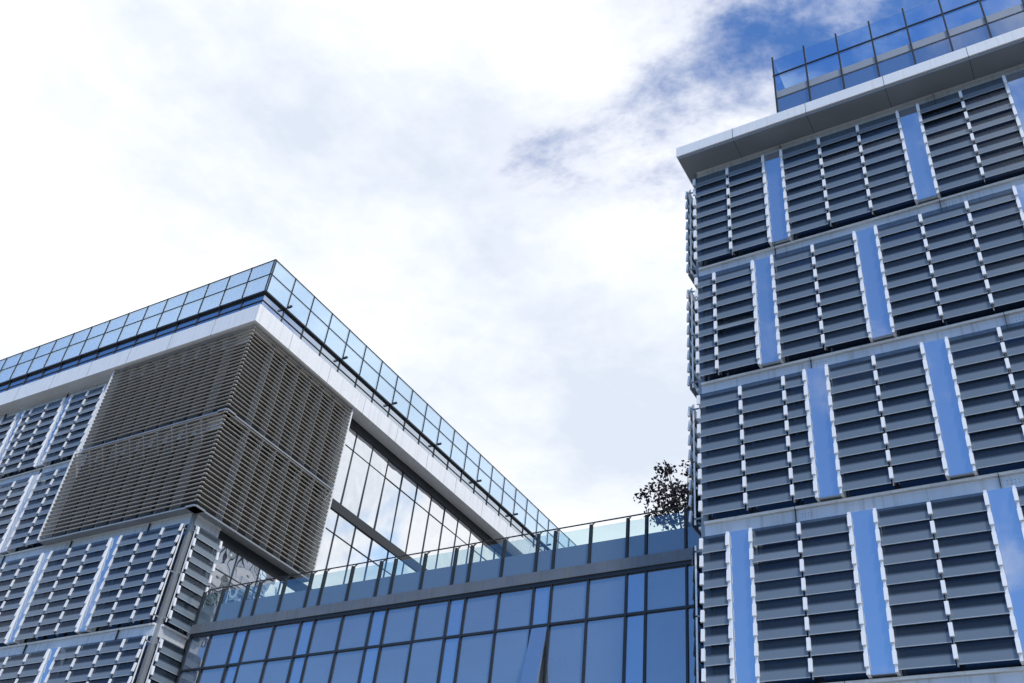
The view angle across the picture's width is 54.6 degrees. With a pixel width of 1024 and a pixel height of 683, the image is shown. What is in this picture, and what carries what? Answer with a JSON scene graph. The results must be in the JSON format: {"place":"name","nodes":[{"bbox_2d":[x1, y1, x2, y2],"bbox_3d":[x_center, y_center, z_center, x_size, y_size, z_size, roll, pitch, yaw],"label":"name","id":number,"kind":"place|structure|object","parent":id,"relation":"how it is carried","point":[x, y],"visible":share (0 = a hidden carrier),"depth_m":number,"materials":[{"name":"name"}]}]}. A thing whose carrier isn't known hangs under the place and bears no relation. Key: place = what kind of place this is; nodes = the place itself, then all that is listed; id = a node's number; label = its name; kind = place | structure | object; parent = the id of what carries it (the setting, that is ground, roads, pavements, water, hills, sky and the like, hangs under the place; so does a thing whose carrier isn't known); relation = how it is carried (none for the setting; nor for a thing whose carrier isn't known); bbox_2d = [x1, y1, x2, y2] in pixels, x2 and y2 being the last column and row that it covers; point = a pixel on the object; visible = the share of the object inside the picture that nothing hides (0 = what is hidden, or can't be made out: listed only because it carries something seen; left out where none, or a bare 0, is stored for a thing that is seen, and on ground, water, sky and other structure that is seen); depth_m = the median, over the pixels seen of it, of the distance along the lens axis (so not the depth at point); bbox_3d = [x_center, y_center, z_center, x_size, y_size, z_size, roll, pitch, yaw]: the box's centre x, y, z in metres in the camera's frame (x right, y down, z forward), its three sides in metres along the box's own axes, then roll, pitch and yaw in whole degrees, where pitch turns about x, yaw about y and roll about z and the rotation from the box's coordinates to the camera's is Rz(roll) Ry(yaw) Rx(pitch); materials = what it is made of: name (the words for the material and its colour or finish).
{"place":"outdoors","nodes":[
{"label":"outdoors","id":0,"kind":"place"},
{"bbox_2d":[0,259,576,682],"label":"office block","id":1,"kind":"structure","parent":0,"point":[155,483],"depth_m":37.64,"materials":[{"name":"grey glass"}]},
{"bbox_2d":[176,504,703,682],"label":"link block","id":2,"kind":"structure","parent":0,"point":[619,610],"depth_m":25.91,"materials":[{"name":"blue glass"}]},
{"bbox_2d":[633,460,700,530],"bbox_3d":[4.631,4.902,26.587,2.714,4.072,2.168,-16,-43,27],"label":"tree","id":3,"kind":"object","parent":2,"relation":"on","point":[661,519],"visible":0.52,"depth_m":27.00,"materials":[{"name":"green plant"}]},
{"bbox_2d":[0,0,1021,549],"label":"sky","id":4,"kind":"structure","parent":0,"point":[489,195],"materials":[{"name":"white"}]},
{"bbox_2d":[676,0,1023,682],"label":"office block","id":5,"kind":"structure","parent":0,"point":[857,259],"depth_m":22.55,"materials":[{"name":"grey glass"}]}
]}

